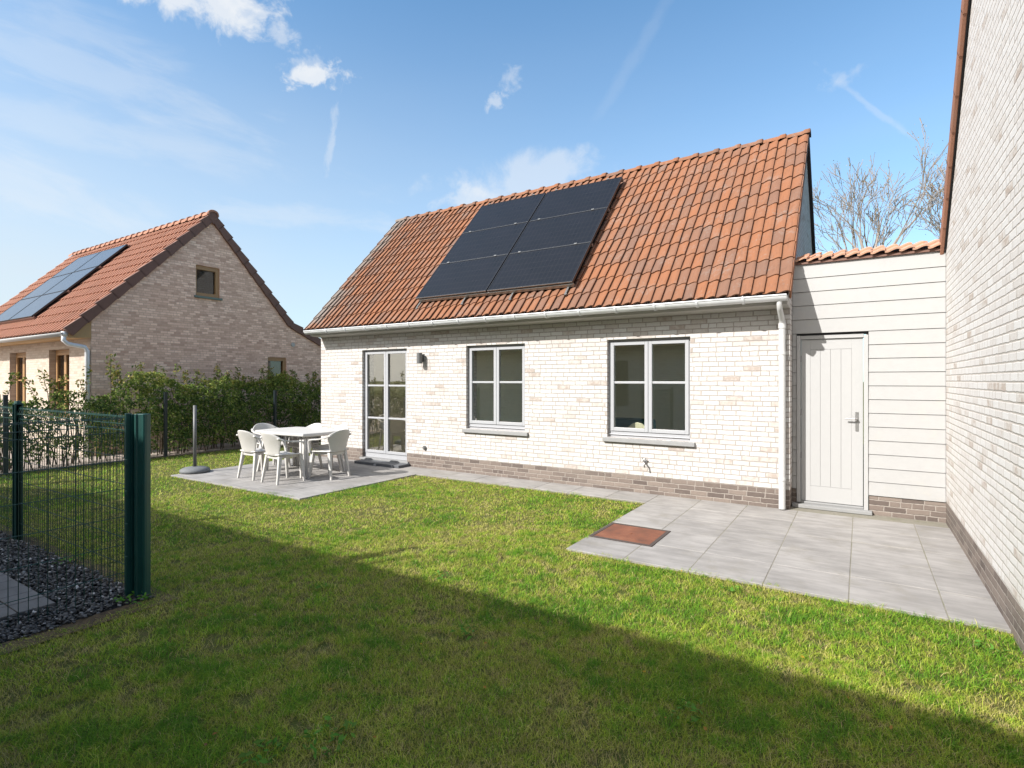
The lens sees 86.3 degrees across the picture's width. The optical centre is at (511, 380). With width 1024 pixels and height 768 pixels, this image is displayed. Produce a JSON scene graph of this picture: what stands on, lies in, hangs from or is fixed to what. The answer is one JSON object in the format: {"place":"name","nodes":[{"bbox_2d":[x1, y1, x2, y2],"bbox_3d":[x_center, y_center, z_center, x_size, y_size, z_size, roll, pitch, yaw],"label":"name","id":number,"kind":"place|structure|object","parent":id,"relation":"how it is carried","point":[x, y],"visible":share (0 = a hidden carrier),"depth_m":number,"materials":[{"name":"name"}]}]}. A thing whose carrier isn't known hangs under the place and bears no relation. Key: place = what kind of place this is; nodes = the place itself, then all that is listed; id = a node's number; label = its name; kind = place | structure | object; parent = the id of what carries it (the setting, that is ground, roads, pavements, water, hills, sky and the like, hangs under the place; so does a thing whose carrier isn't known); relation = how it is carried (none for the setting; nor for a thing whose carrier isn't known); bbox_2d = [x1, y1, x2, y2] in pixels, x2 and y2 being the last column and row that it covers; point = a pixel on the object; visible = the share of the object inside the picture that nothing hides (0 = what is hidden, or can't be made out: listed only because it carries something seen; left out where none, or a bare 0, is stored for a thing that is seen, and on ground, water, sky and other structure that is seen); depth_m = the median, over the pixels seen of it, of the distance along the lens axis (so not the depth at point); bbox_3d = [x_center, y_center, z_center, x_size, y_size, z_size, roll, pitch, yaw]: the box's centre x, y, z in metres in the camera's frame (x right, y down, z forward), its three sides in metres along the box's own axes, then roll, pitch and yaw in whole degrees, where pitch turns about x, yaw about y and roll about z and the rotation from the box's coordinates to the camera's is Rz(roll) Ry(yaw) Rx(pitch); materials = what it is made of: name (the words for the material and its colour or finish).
{"place":"outdoors","nodes":[
{"label":"outdoors","id":0,"kind":"place"},
{"bbox_2d":[0,572,55,620],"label":"paving","id":1,"kind":"structure","parent":0,"point":[13,596],"depth_m":3.91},
{"bbox_2d":[2,441,87,462],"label":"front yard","id":2,"kind":"structure","parent":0,"point":[43,455],"depth_m":11.72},
{"bbox_2d":[0,436,320,472],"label":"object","id":3,"kind":"structure","parent":0,"point":[202,449],"depth_m":11.70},
{"bbox_2d":[0,352,320,472],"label":"hedge","id":4,"kind":"object","parent":3,"relation":"on","point":[189,393],"visible":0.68,"depth_m":11.92,"materials":[{"name":"green plant"}]},
{"bbox_2d":[0,440,320,475],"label":"soil strip","id":5,"kind":"object","parent":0,"point":[152,458],"depth_m":11.53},
{"bbox_2d":[0,390,320,472],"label":"wire fence","id":6,"kind":"object","parent":5,"relation":"on","point":[165,420],"visible":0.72,"depth_m":11.37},
{"bbox_2d":[171,456,436,499],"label":"terrace","id":7,"kind":"structure","parent":0,"point":[295,486],"depth_m":8.88,"materials":[{"name":"grey concrete"}]},
{"bbox_2d":[179,405,209,473],"bbox_3d":[-5.459,1.007,9.400,0.470,1.150,0.470,0,0,33],"label":"parasol base","id":8,"kind":"object","parent":7,"relation":"on","point":[194,469],"visible":1,"depth_m":9.38,"materials":[{"name":"grey metal"}]},
{"bbox_2d":[236,430,280,480],"bbox_3d":[-4.159,1.187,8.888,0.606,0.791,0.555,0,0,31],"label":"garden chair","id":9,"kind":"object","parent":7,"relation":"on","point":[248,441],"visible":0.84,"depth_m":8.70,"materials":[{"name":"white plastic"}]},
{"bbox_2d":[251,423,290,469],"bbox_3d":[-4.414,1.187,9.956,0.555,0.791,0.606,0,0,33],"label":"garden chair","id":10,"kind":"object","parent":7,"relation":"on","point":[259,426],"visible":0.3,"depth_m":10.01,"materials":[{"name":"white plastic"}]},
{"bbox_2d":[260,432,305,484],"bbox_3d":[-3.602,1.187,8.503,0.606,0.791,0.555,0,0,34],"label":"garden chair","id":11,"kind":"object","parent":7,"relation":"on","point":[272,444],"visible":1,"depth_m":8.38,"materials":[{"name":"white plastic"}]},
{"bbox_2d":[255,427,345,477],"bbox_3d":[-3.694,1.224,9.508,1.410,0.715,0.940,0,0,33],"label":"garden table","id":12,"kind":"object","parent":7,"relation":"on","point":[295,433],"visible":0.72,"depth_m":9.30,"materials":[{"name":"white plastic"}]},
{"bbox_2d":[284,423,322,470],"bbox_3d":[-3.723,1.187,9.868,0.606,0.791,0.555,0,0,35],"label":"garden chair","id":13,"kind":"object","parent":7,"relation":"on","point":[314,442],"visible":0.38,"depth_m":9.88,"materials":[{"name":"white plastic"}]},
{"bbox_2d":[308,429,350,479],"bbox_3d":[-2.946,1.187,8.919,0.555,0.791,0.606,0,0,26],"label":"garden chair","id":14,"kind":"object","parent":7,"relation":"on","point":[337,441],"visible":1,"depth_m":8.79,"materials":[{"name":"white plastic"}]},
{"bbox_2d":[310,425,350,474],"bbox_3d":[-3.131,1.187,9.502,0.606,0.791,0.555,0,0,30],"label":"garden chair","id":15,"kind":"object","parent":7,"relation":"on","point":[326,446],"visible":0.3,"depth_m":9.49,"materials":[{"name":"white plastic"}]},
{"bbox_2d":[354,459,409,467],"bbox_3d":[-2.445,1.557,10.220,1.160,0.050,0.307,0,0,33],"label":"door step","id":16,"kind":"object","parent":7,"relation":"on","point":[382,463],"depth_m":10.09,"materials":[{"name":"grey stone"}]},
{"bbox_2d":[0,0,961,381],"label":"sky","id":17,"kind":"structure","parent":0,"point":[310,128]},
{"bbox_2d":[0,447,1023,767],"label":"lawn","id":18,"kind":"structure","parent":0,"point":[440,635],"depth_m":3.21,"materials":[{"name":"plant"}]},
{"bbox_2d":[0,401,150,626],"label":"wire fence","id":19,"kind":"object","parent":18,"relation":"on","point":[137,504],"visible":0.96,"depth_m":4.03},
{"bbox_2d":[0,531,154,643],"bbox_3d":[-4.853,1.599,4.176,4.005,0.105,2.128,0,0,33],"label":"slate gravel","id":20,"kind":"structure","parent":18,"relation":"on","point":[52,610],"depth_m":4.15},
{"bbox_2d":[0,524,177,654],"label":"bare soil edge","id":21,"kind":"object","parent":20,"relation":"on","point":[87,620],"visible":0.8,"depth_m":3.71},
{"bbox_2d":[52,554,1012,764],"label":"clover leaves","id":22,"kind":"object","parent":18,"relation":"on","point":[341,738],"visible":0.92,"depth_m":2.48,"materials":[{"name":"green plant"}]},
{"bbox_2d":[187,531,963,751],"bbox_3d":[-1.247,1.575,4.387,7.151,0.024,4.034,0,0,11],"label":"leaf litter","id":23,"kind":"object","parent":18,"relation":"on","point":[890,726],"visible":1,"depth_m":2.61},
{"bbox_2d":[417,470,657,502],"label":"path","id":24,"kind":"structure","parent":0,"point":[598,492],"depth_m":8.13,"materials":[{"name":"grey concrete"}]},
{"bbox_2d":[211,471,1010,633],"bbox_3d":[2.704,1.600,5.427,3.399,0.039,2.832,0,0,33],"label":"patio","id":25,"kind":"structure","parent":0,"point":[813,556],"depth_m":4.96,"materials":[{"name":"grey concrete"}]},
{"bbox_2d":[589,522,670,546],"bbox_3d":[1.220,1.593,5.623,0.650,0.038,0.624,0,0,33],"label":"manhole cover","id":26,"kind":"object","parent":25,"relation":"in","point":[637,535],"visible":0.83,"depth_m":5.59,"materials":[{"name":"metal"}]},
{"bbox_2d":[281,382,945,508],"bbox_3d":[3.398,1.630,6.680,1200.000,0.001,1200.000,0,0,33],"label":"ground","id":27,"kind":"structure","parent":0,"point":[863,454],"depth_m":12.24,"materials":[{"name":"soil"}]},
{"bbox_2d":[0,210,320,455],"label":"brick house","id":28,"kind":"structure","parent":27,"relation":"on","point":[190,294],"depth_m":13.35,"materials":[{"name":"brick"}]},
{"bbox_2d":[16,353,25,402],"bbox_3d":[-12.518,0.070,14.055,1.170,1.560,0.097,0,0,33],"label":"window","id":29,"kind":"structure","parent":28,"relation":"in","point":[18,355],"depth_m":14.28,"materials":[{"name":"brown wood"}]},
{"bbox_2d":[56,349,68,416],"bbox_3d":[-10.284,0.070,12.629,1.170,1.560,0.097,0,0,33],"label":"window","id":30,"kind":"structure","parent":28,"relation":"in","point":[58,352],"depth_m":12.68,"materials":[{"name":"brown wood"}]},
{"bbox_2d":[0,245,131,324],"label":"mounting rail","id":31,"kind":"object","parent":28,"relation":"attached to","point":[34,317],"visible":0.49,"depth_m":13.91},
{"bbox_2d":[0,296,39,322],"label":"solar panel","id":32,"kind":"object","parent":31,"relation":"attached to","point":[12,311],"visible":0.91,"depth_m":14.72,"materials":[{"name":"blue glass"}]},
{"bbox_2d":[9,290,66,320],"bbox_3d":[-12.086,-1.895,13.901,1.585,0.985,0.040,0,-43,33],"label":"solar panel","id":33,"kind":"object","parent":31,"relation":"attached to","point":[36,306],"visible":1,"depth_m":13.79,"materials":[{"name":"blue glass"}]},
{"bbox_2d":[21,273,70,299],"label":"solar panel","id":34,"kind":"object","parent":31,"relation":"attached to","point":[46,286],"visible":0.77,"depth_m":15.32,"materials":[{"name":"blue glass"}]},
{"bbox_2d":[43,266,98,294],"bbox_3d":[-11.717,-2.623,14.479,1.585,0.985,0.040,0,-43,33],"label":"solar panel","id":35,"kind":"object","parent":31,"relation":"attached to","point":[70,281],"visible":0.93,"depth_m":14.38,"materials":[{"name":"blue glass"}]},
{"bbox_2d":[51,252,99,277],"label":"solar panel","id":36,"kind":"object","parent":31,"relation":"attached to","point":[76,264],"visible":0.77,"depth_m":15.90,"materials":[{"name":"blue glass"}]},
{"bbox_2d":[74,244,127,271],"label":"solar panel","id":37,"kind":"object","parent":31,"relation":"attached to","point":[100,258],"visible":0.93,"depth_m":14.97,"materials":[{"name":"blue glass"}]},
{"bbox_2d":[194,265,222,300],"bbox_3d":[-7.615,-2.435,13.653,0.170,0.810,0.680,0,0,33],"label":"window","id":38,"kind":"structure","parent":28,"relation":"in","point":[215,296],"depth_m":13.73,"materials":[{"name":"brown wood"}]},
{"bbox_2d":[268,357,286,390],"bbox_3d":[-6.582,-0.170,15.271,0.170,0.940,0.670,0,0,33],"label":"window","id":39,"kind":"structure","parent":28,"relation":"in","point":[283,360],"depth_m":15.45,"materials":[{"name":"brown wood"}]},
{"bbox_2d":[303,128,815,509],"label":"brick house","id":40,"kind":"structure","parent":27,"relation":"on","point":[670,313],"depth_m":8.40,"materials":[{"name":"brick"}]},
{"bbox_2d":[359,349,408,463],"bbox_3d":[-2.412,0.478,10.453,1.285,2.135,0.171,0,0,33],"label":"patio door","id":41,"kind":"structure","parent":40,"relation":"in","point":[372,454],"depth_m":10.46,"materials":[{"name":"white plastic"}]},
{"bbox_2d":[462,344,527,435],"bbox_3d":[-0.259,0.149,9.070,1.296,1.477,0.186,0,0,33],"label":"window","id":42,"kind":"structure","parent":40,"relation":"in","point":[497,424],"depth_m":9.08,"materials":[{"name":"white plastic"}]},
{"bbox_2d":[415,179,623,309],"bbox_3d":[0.133,-2.449,9.800,3.108,3.164,0.085,0,-43,33],"label":"mounting rail","id":43,"kind":"object","parent":40,"relation":"attached to","point":[568,286],"visible":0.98,"depth_m":8.83,"materials":[{"name":"metal"}]},
{"bbox_2d":[415,254,507,299],"bbox_3d":[-0.890,-1.829,9.655,1.540,1.018,0.051,0,-43,33],"label":"solar panel","id":44,"kind":"object","parent":43,"relation":"on","point":[472,276],"visible":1,"depth_m":9.60,"materials":[{"name":"black glass"}]},
{"bbox_2d":[440,222,527,263],"bbox_3d":[-0.526,-2.561,10.225,1.540,1.018,0.050,0,-43,33],"label":"solar panel","id":45,"kind":"object","parent":43,"relation":"attached to","point":[491,242],"visible":1,"depth_m":10.18,"materials":[{"name":"glass"}]},
{"bbox_2d":[462,193,545,233],"bbox_3d":[-0.162,-3.293,10.795,1.540,1.018,0.050,0,-43,33],"label":"solar panel","id":46,"kind":"object","parent":43,"relation":"attached to","point":[508,212],"visible":1,"depth_m":10.75,"materials":[{"name":"glass"}]},
{"bbox_2d":[487,242,590,291],"bbox_3d":[0.432,-1.829,8.811,1.540,1.018,0.051,0,-43,33],"label":"solar panel","id":47,"kind":"object","parent":43,"relation":"attached to","point":[560,265],"visible":1,"depth_m":8.75,"materials":[{"name":"glass"}]},
{"bbox_2d":[510,207,607,253],"bbox_3d":[0.796,-2.561,9.382,1.540,1.018,0.050,0,-43,33],"label":"solar panel","id":48,"kind":"object","parent":43,"relation":"attached to","point":[565,230],"visible":1,"depth_m":9.33,"materials":[{"name":"glass"}]},
{"bbox_2d":[530,177,622,220],"bbox_3d":[1.160,-3.293,9.952,1.540,1.018,0.050,0,-43,33],"label":"solar panel","id":49,"kind":"object","parent":43,"relation":"attached to","point":[581,198],"visible":1,"depth_m":9.90,"materials":[{"name":"glass"}]},
{"bbox_2d":[615,417,655,428],"bbox_3d":[1.989,1.035,9.862,1.400,0.760,0.850,0,0,33],"label":"sofa","id":50,"kind":"object","parent":40,"relation":"in","point":[624,422],"visible":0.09,"depth_m":9.36,"materials":[{"name":"teal fabric"}]},
{"bbox_2d":[628,422,644,427],"bbox_3d":[1.991,1.088,8.360,0.402,0.916,0.440,0,0,33],"label":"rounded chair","id":51,"kind":"object","parent":40,"relation":"in","point":[637,425],"visible":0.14,"depth_m":8.18,"materials":[{"name":"beige plastic"}]},
{"bbox_2d":[602,337,694,446],"bbox_3d":[1.918,0.149,7.681,1.311,1.477,0.186,0,0,33],"label":"window","id":52,"kind":"structure","parent":40,"relation":"in","point":[648,432],"depth_m":7.68,"materials":[{"name":"white plastic"}]},
{"bbox_2d":[792,239,945,522],"bbox_3d":[4.857,0.014,7.543,1.532,3.372,2.675,0,0,33],"label":"wooden annex","id":53,"kind":"object","parent":27,"relation":"on","point":[890,300],"visible":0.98,"depth_m":6.45,"materials":[{"name":"wood"}]},
{"bbox_2d":[801,338,862,505],"bbox_3d":[3.915,0.500,6.712,0.670,2.016,0.114,0,0,33],"label":"door","id":54,"kind":"structure","parent":53,"relation":"in","point":[831,369],"depth_m":6.71,"materials":[{"name":"wood"}]},
{"bbox_2d":[812,119,948,334],"bbox_3d":[17.226,-5.045,25.637,8.043,13.296,3.372,0,0,33],"label":"bare tree","id":55,"kind":"object","parent":27,"relation":"on","point":[860,209],"visible":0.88,"depth_m":25.72,"materials":[{"name":"grey plant"}]},
{"bbox_2d":[897,159,946,238],"bbox_3d":[20.208,-4.725,23.822,8.123,12.656,5.142,0,0,-41],"label":"bare tree","id":56,"kind":"object","parent":27,"relation":"on","point":[932,223],"visible":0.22,"depth_m":24.62,"materials":[{"name":"brown plant"}]},
{"bbox_2d":[939,0,1023,654],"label":"brick house","id":57,"kind":"structure","parent":27,"relation":"on","point":[981,241],"depth_m":4.07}
]}

